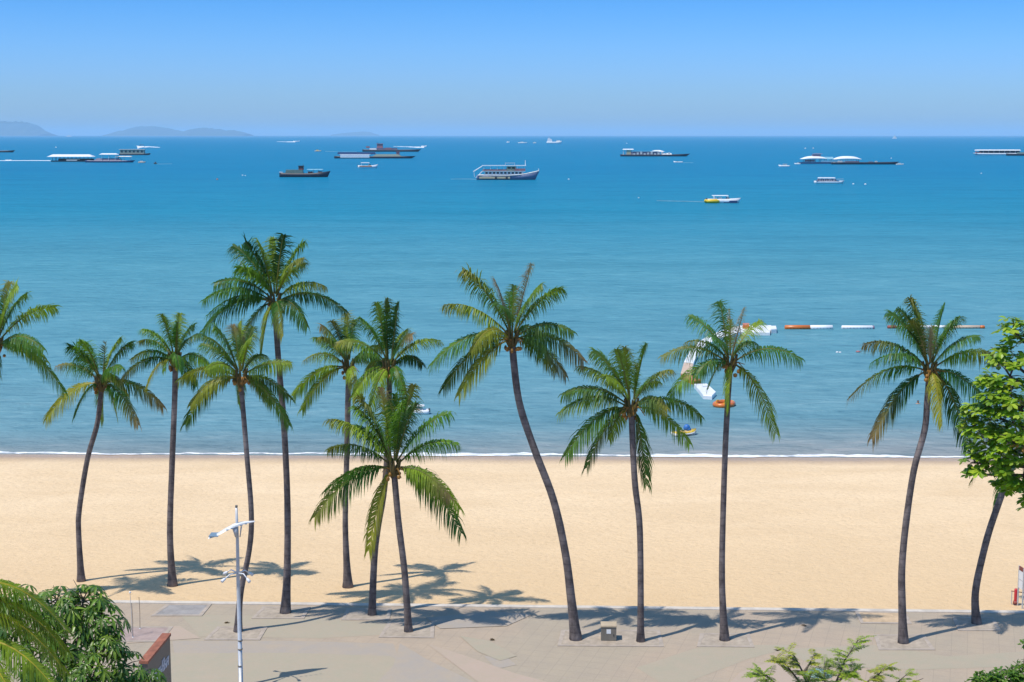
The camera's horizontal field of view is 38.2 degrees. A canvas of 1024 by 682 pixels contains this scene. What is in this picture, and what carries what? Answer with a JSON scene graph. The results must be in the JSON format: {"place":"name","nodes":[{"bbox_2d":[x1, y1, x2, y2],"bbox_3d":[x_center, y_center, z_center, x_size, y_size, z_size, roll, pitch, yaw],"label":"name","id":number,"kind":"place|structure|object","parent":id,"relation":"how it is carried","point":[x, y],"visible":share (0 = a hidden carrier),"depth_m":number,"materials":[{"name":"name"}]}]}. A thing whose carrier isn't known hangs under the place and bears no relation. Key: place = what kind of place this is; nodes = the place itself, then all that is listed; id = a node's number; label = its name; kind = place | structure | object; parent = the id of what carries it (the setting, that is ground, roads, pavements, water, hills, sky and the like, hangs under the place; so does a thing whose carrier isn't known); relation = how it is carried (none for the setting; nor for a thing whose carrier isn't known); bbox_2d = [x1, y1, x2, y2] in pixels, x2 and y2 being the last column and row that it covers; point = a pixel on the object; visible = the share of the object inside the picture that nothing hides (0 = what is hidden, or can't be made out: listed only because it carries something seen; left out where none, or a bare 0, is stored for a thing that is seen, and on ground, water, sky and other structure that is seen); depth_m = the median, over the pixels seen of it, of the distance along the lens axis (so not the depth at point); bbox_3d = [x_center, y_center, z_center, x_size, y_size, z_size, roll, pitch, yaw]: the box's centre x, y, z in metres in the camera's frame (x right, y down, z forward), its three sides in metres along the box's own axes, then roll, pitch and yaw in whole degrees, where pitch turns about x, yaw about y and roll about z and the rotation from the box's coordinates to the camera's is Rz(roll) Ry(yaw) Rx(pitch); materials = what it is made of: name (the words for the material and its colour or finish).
{"place":"outdoors","nodes":[
{"label":"outdoors","id":0,"kind":"place"},
{"bbox_2d":[0,160,50,160],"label":"wake","id":1,"kind":"object","parent":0,"point":[25,160],"visible":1,"depth_m":1248.79,"materials":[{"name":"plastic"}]},
{"bbox_2d":[0,121,57,135],"bbox_3d":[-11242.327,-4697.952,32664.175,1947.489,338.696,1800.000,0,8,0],"label":"island","id":2,"kind":"structure","parent":0,"point":[14,128],"depth_m":32203.54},
{"bbox_2d":[102,126,183,135],"bbox_3d":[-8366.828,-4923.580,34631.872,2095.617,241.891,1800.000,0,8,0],"label":"island","id":3,"kind":"structure","parent":0,"point":[148,131],"depth_m":34067.38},
{"bbox_2d":[173,128,253,135],"bbox_3d":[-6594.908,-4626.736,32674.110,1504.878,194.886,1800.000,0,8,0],"label":"island","id":4,"kind":"structure","parent":0,"point":[205,132],"depth_m":32147.77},
{"bbox_2d":[325,151,356,151],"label":"wake","id":5,"kind":"object","parent":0,"point":[340,151],"visible":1,"depth_m":1922.03,"materials":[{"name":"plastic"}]},
{"bbox_2d":[330,131,379,135],"bbox_3d":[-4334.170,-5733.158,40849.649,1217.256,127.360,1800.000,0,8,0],"label":"island","id":6,"kind":"structure","parent":0,"point":[362,133],"depth_m":40297.16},
{"bbox_2d":[0,135,1023,457],"bbox_3d":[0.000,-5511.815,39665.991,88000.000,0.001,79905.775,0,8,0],"label":"sea","id":7,"kind":"structure","parent":0,"point":[108,253],"depth_m":249.46,"materials":[{"name":"liquid"}]},
{"bbox_2d":[47,154,95,161],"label":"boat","id":8,"kind":"object","parent":7,"relation":"on","point":[72,156],"visible":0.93,"depth_m":1197.93,"materials":[{"name":"white paint"}]},
{"bbox_2d":[85,153,134,161],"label":"barge","id":9,"kind":"object","parent":7,"relation":"on","point":[108,159],"visible":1,"depth_m":1170.83,"materials":[{"name":"white paint"}]},
{"bbox_2d":[119,149,150,154],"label":"house barge","id":10,"kind":"object","parent":7,"relation":"on","point":[132,151],"visible":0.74,"depth_m":1599.29,"materials":[{"name":"white metal"}]},
{"bbox_2d":[279,166,329,176],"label":"work boat","id":11,"kind":"object","parent":7,"relation":"on","point":[299,172],"visible":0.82,"depth_m":760.94,"materials":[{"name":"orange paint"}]},
{"bbox_2d":[357,162,377,167],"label":"speedboat","id":12,"kind":"object","parent":7,"relation":"on","point":[368,166],"visible":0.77,"depth_m":969.84,"materials":[{"name":"white paint"}]},
{"bbox_2d":[334,152,414,157],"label":"barge","id":13,"kind":"object","parent":7,"relation":"on","point":[357,154],"visible":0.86,"depth_m":1369.54,"materials":[{"name":"white paint"}]},
{"bbox_2d":[362,144,420,151],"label":"barge","id":14,"kind":"object","parent":7,"relation":"on","point":[379,148],"visible":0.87,"depth_m":1918.84,"materials":[{"name":"red paint"}]},
{"bbox_2d":[408,404,429,413],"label":"boat","id":15,"kind":"object","parent":7,"relation":"on","point":[425,411],"visible":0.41,"depth_m":114.65,"materials":[{"name":"white paint"}]},
{"bbox_2d":[0,451,967,457],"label":"surf","id":16,"kind":"structure","parent":7,"relation":"on","point":[652,455],"depth_m":100.00,"materials":[{"name":"liquid"}]},
{"bbox_2d":[473,160,538,179],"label":"tour boat","id":17,"kind":"object","parent":7,"relation":"on","point":[510,172],"visible":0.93,"depth_m":715.03,"materials":[{"name":"beige paint"}]},
{"bbox_2d":[547,138,561,142],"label":"ship","id":18,"kind":"object","parent":7,"relation":"on","point":[549,140],"visible":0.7,"depth_m":3812.36,"materials":[{"name":"white paint"}]},
{"bbox_2d":[620,149,688,155],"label":"barge","id":19,"kind":"object","parent":7,"relation":"on","point":[650,153],"visible":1,"depth_m":1499.19,"materials":[{"name":"beige paint"}]},
{"bbox_2d":[657,200,703,201],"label":"wake","id":20,"kind":"object","parent":7,"relation":"on","point":[681,201],"visible":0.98,"depth_m":480.69,"materials":[{"name":"liquid"}]},
{"bbox_2d":[671,428,696,436],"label":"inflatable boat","id":21,"kind":"object","parent":7,"relation":"on","point":[691,432],"visible":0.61,"depth_m":106.63,"materials":[{"name":"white plastic"}]},
{"bbox_2d":[683,424,690,430],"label":"cloth bundle","id":22,"kind":"object","parent":21,"relation":"in","point":[686,427],"visible":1,"depth_m":106.97,"materials":[{"name":"blue fabric"}]},
{"bbox_2d":[694,384,715,399],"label":"floating platform","id":23,"kind":"structure","parent":7,"relation":"on","point":[701,389],"depth_m":123.00,"materials":[{"name":"white paint"}]},
{"bbox_2d":[681,326,739,383],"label":"inflatable walkway","id":24,"kind":"structure","parent":7,"relation":"on","point":[685,367],"depth_m":140.53,"materials":[{"name":"beige plastic"}]},
{"bbox_2d":[704,195,739,202],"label":"speedboat","id":25,"kind":"object","parent":7,"relation":"on","point":[721,200],"visible":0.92,"depth_m":470.01,"materials":[{"name":"white paint"}]},
{"bbox_2d":[712,399,735,407],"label":"inflatable ring","id":26,"kind":"object","parent":7,"relation":"on","point":[718,403],"visible":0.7,"depth_m":117.78,"materials":[{"name":"orange plastic"}]},
{"bbox_2d":[740,323,776,334],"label":"floating platform","id":27,"kind":"structure","parent":7,"relation":"on","point":[771,329],"depth_m":161.81,"materials":[{"name":"white paint"}]},
{"bbox_2d":[784,325,832,328],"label":"floating boom","id":28,"kind":"object","parent":7,"relation":"on","point":[808,326],"visible":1,"depth_m":164.96,"materials":[{"name":"orange plastic"}]},
{"bbox_2d":[814,177,843,182],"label":"ferry","id":29,"kind":"object","parent":7,"relation":"on","point":[823,180],"visible":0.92,"depth_m":660.69,"materials":[{"name":"white paint"}]},
{"bbox_2d":[799,153,859,163],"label":"boat","id":30,"kind":"object","parent":7,"relation":"on","point":[815,156],"visible":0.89,"depth_m":1114.67,"materials":[{"name":"white paint"}]},
{"bbox_2d":[841,325,874,328],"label":"floating boom","id":31,"kind":"object","parent":7,"relation":"on","point":[857,327],"visible":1,"depth_m":165.24,"materials":[{"name":"white paint"}]},
{"bbox_2d":[831,161,897,163],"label":"barge","id":32,"kind":"object","parent":7,"relation":"on","point":[855,162],"visible":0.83,"depth_m":1090.12,"materials":[{"name":"black metal"}]},
{"bbox_2d":[887,325,984,328],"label":"floating boom","id":33,"kind":"object","parent":7,"relation":"on","point":[964,327],"visible":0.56,"depth_m":165.59,"materials":[{"name":"orange paint"}]},
{"bbox_2d":[973,150,1020,154],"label":"floating pontoon","id":34,"kind":"object","parent":7,"relation":"on","point":[992,152],"visible":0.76,"depth_m":1598.23,"materials":[{"name":"white paint"}]},
{"bbox_2d":[1006,152,1023,155],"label":"barge","id":35,"kind":"object","parent":7,"relation":"on","point":[1018,154],"visible":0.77,"depth_m":1548.09},
{"bbox_2d":[0,454,1023,609],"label":"beach","id":36,"kind":"structure","parent":0,"point":[805,532],"depth_m":76.89,"materials":[{"name":"beige sand"}]},
{"bbox_2d":[41,336,166,581],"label":"coconut palm","id":37,"kind":"object","parent":36,"relation":"on","point":[100,384],"visible":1,"depth_m":66.30,"materials":[{"name":"green plant"}]},
{"bbox_2d":[119,312,209,586],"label":"coconut palm","id":38,"kind":"object","parent":36,"relation":"on","point":[177,360],"visible":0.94,"depth_m":65.33,"materials":[{"name":"green plant"}]},
{"bbox_2d":[289,310,382,588],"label":"coconut palm","id":39,"kind":"object","parent":36,"relation":"on","point":[349,370],"visible":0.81,"depth_m":65.22,"materials":[{"name":"green plant"}]},
{"bbox_2d":[1013,588,1016,603],"bbox_3d":[21.789,11.042,63.865,0.240,0.680,0.228,0,8,0],"label":"bollard","id":40,"kind":"object","parent":36,"relation":"on","point":[1015,596],"visible":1,"depth_m":63.82,"materials":[{"name":"red metal"}]},
{"bbox_2d":[1017,565,1023,608],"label":"notice board","id":41,"kind":"object","parent":36,"relation":"on","point":[1020,577],"visible":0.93,"depth_m":63.37,"materials":[{"name":"metal"}]},
{"bbox_2d":[0,602,1023,681],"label":"promenade","id":42,"kind":"structure","parent":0,"point":[530,642],"depth_m":59.46,"materials":[{"name":"concrete"}]},
{"bbox_2d":[0,279,69,400],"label":"coconut palm","id":43,"kind":"object","parent":42,"relation":"on","point":[15,343],"visible":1,"depth_m":62.16,"materials":[{"name":"green plant"}]},
{"bbox_2d":[0,579,74,681],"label":"coconut palm","id":44,"kind":"object","parent":42,"relation":"on","point":[30,662],"visible":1,"depth_m":31.29,"materials":[{"name":"green plant"}]},
{"bbox_2d":[0,581,166,681],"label":"umbrella leaf tree","id":45,"kind":"object","parent":42,"relation":"on","point":[106,637],"visible":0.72,"depth_m":36.96,"materials":[{"name":"green plant"}]},
{"bbox_2d":[118,626,172,641],"bbox_3d":[-15.017,11.852,59.691,2.233,0.027,1.850,0,8,0],"label":"tree pit","id":46,"kind":"object","parent":42,"relation":"on","point":[148,633],"visible":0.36,"depth_m":59.75,"materials":[{"name":"beige concrete"}]},
{"bbox_2d":[139,633,170,681],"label":"sign wall","id":47,"kind":"structure","parent":42,"relation":"on","point":[157,654],"depth_m":48.65,"materials":[{"name":"ceramic"}]},
{"bbox_2d":[151,604,211,615],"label":"tree pit","id":48,"kind":"object","parent":42,"relation":"on","point":[183,610],"visible":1,"depth_m":62.64,"materials":[{"name":"grey concrete"}]},
{"bbox_2d":[208,505,254,681],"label":"street lamp","id":49,"kind":"object","parent":42,"relation":"on","point":[234,527],"visible":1,"depth_m":53.45,"materials":[{"name":"metal"}]},
{"bbox_2d":[175,315,296,632],"bbox_3d":[-10.889,5.504,59.262,4.899,12.982,3.108,0,8,0],"label":"coconut palm","id":50,"kind":"object","parent":42,"relation":"on","point":[209,388],"visible":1,"depth_m":58.68,"materials":[{"name":"green plant"}]},
{"bbox_2d":[204,626,267,639],"bbox_3d":[-11.161,11.836,59.807,2.293,0.027,1.615,0,8,0],"label":"tree pit","id":51,"kind":"object","parent":42,"relation":"on","point":[228,633],"visible":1,"depth_m":59.75,"materials":[{"name":"concrete"}]},
{"bbox_2d":[197,233,349,613],"bbox_3d":[-9.654,3.563,61.054,5.681,16.334,3.942,-5,9,-31],"label":"coconut palm","id":52,"kind":"object","parent":42,"relation":"on","point":[276,268],"visible":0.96,"depth_m":60.24,"materials":[{"name":"green plant"}]},
{"bbox_2d":[251,606,310,618],"bbox_3d":[-9.739,11.475,62.391,2.274,0.027,1.582,0,8,0],"label":"tree pit","id":53,"kind":"object","parent":42,"relation":"on","point":[267,612],"visible":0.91,"depth_m":62.25,"materials":[{"name":"concrete"}]},
{"bbox_2d":[172,611,531,681],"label":"paving band","id":54,"kind":"object","parent":42,"relation":"on","point":[409,665],"visible":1,"depth_m":57.94,"materials":[{"name":"grey concrete"}]},
{"bbox_2d":[341,608,391,619],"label":"tree pit","id":55,"kind":"object","parent":42,"relation":"on","point":[362,613],"visible":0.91,"depth_m":62.12,"materials":[{"name":"concrete"}]},
{"bbox_2d":[308,383,466,632],"bbox_3d":[-5.010,6.784,59.416,6.423,10.399,2.187,0,8,0],"label":"coconut palm","id":56,"kind":"object","parent":42,"relation":"on","point":[422,480],"visible":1,"depth_m":58.98,"materials":[{"name":"green plant"}]},
{"bbox_2d":[334,297,444,615],"bbox_3d":[-4.952,4.963,60.800,4.446,13.623,3.686,7,10,39],"label":"coconut palm","id":57,"kind":"object","parent":42,"relation":"on","point":[385,371],"visible":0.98,"depth_m":60.35,"materials":[{"name":"green plant"}]},
{"bbox_2d":[379,622,434,637],"bbox_3d":[-4.243,11.779,60.214,2.227,0.027,1.964,0,8,0],"label":"tree pit","id":58,"kind":"object","parent":42,"relation":"on","point":[396,629],"visible":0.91,"depth_m":60.10,"materials":[{"name":"concrete"}]},
{"bbox_2d":[127,626,810,681],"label":"paving band","id":59,"kind":"object","parent":42,"relation":"on","point":[478,670],"visible":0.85,"depth_m":55.65,"materials":[{"name":"beige concrete"}]},
{"bbox_2d":[426,261,588,640],"bbox_3d":[-0.096,4.531,57.707,6.061,15.358,2.824,-2,8,-15],"label":"coconut palm","id":60,"kind":"object","parent":42,"relation":"on","point":[536,338],"visible":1,"depth_m":57.39,"materials":[{"name":"green plant"}]},
{"bbox_2d":[20,599,1023,613],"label":"kerb","id":61,"kind":"structure","parent":42,"relation":"on","point":[562,606],"depth_m":63.12,"materials":[{"name":"concrete"}]},
{"bbox_2d":[171,615,1023,681],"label":"paving band","id":62,"kind":"object","parent":42,"relation":"on","point":[691,664],"visible":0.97,"depth_m":56.84,"materials":[{"name":"grey concrete"}]},
{"bbox_2d":[557,630,663,646],"bbox_3d":[3.912,11.918,59.219,4.243,0.027,1.979,0,8,0],"label":"tree pit","id":63,"kind":"object","parent":42,"relation":"on","point":[624,638],"visible":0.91,"depth_m":58.92,"materials":[{"name":"concrete"}]},
{"bbox_2d":[600,621,616,640],"bbox_3d":[3.866,11.605,59.084,0.651,0.618,0.550,0,8,3],"label":"utility box","id":64,"kind":"object","parent":63,"relation":"on","point":[608,630],"visible":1,"depth_m":58.85,"materials":[{"name":"white paint"}]},
{"bbox_2d":[556,342,704,642],"bbox_3d":[4.605,6.032,58.243,5.930,12.202,3.096,0,8,0],"label":"coconut palm","id":65,"kind":"object","parent":42,"relation":"on","point":[622,359],"visible":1,"depth_m":57.49,"materials":[{"name":"green plant"}]},
{"bbox_2d":[697,633,754,647],"bbox_3d":[8.447,11.951,58.980,2.328,0.027,1.649,0,8,0],"label":"tree pit","id":66,"kind":"object","parent":42,"relation":"on","point":[736,640],"visible":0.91,"depth_m":58.81,"materials":[{"name":"concrete"}]},
{"bbox_2d":[658,299,805,641],"bbox_3d":[8.387,5.276,57.923,5.642,13.807,3.106,3,9,21],"label":"coconut palm","id":67,"kind":"object","parent":42,"relation":"on","point":[700,374],"visible":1,"depth_m":57.47,"materials":[{"name":"green plant"}]},
{"bbox_2d":[741,635,922,681],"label":"flame tree","id":68,"kind":"object","parent":42,"relation":"on","point":[845,674],"visible":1,"depth_m":34.34,"materials":[{"name":"green plant"}]},
{"bbox_2d":[855,611,911,623],"bbox_3d":[15.524,11.566,61.744,2.169,0.027,1.554,0,8,2],"label":"tree pit","id":69,"kind":"object","parent":42,"relation":"on","point":[877,617],"visible":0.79,"depth_m":61.73,"materials":[{"name":"beige concrete"}]},
{"bbox_2d":[873,634,934,649],"bbox_3d":[15.517,11.983,58.749,2.298,0.027,1.792,0,8,0],"label":"tree pit","id":70,"kind":"object","parent":42,"relation":"on","point":[889,641],"visible":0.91,"depth_m":58.58,"materials":[{"name":"concrete"}]},
{"bbox_2d":[845,295,999,643],"bbox_3d":[16.051,5.186,57.529,6.257,14.091,2.564,0,8,0],"label":"coconut palm","id":71,"kind":"object","parent":42,"relation":"on","point":[934,375],"visible":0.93,"depth_m":57.09,"materials":[{"name":"green plant"}]},
{"bbox_2d":[952,617,1000,630],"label":"tree pit","id":72,"kind":"object","parent":42,"relation":"on","point":[966,624],"visible":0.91,"depth_m":60.78,"materials":[{"name":"concrete"}]},
{"bbox_2d":[955,316,1023,510],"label":"sea almond tree","id":73,"kind":"object","parent":42,"relation":"on","point":[1001,470],"visible":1,"depth_m":42.34,"materials":[{"name":"green plant"}]},
{"bbox_2d":[964,639,1023,681],"bbox_3d":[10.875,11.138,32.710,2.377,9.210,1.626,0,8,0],"label":"shrub","id":74,"kind":"object","parent":42,"relation":"on","point":[1012,675],"visible":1,"depth_m":32.28,"materials":[{"name":"green plant"}]},
{"bbox_2d":[969,378,1023,624],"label":"coconut palm","id":75,"kind":"object","parent":42,"relation":"on","point":[975,608],"visible":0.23,"depth_m":60.50,"materials":[{"name":"plant"}]},
{"bbox_2d":[0,0,1023,134],"label":"sky","id":76,"kind":"structure","parent":0,"point":[68,67],"materials":[{"name":"blue"}]},
{"bbox_2d":[805,668,831,678],"bbox_3d":[10.615,12.180,51.231,0.924,1.717,0.924,2,8,11],"label":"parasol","id":77,"kind":"object","parent":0,"point":[816,674],"visible":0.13,"depth_m":50.95,"materials":[{"name":"fabric"}]}
]}

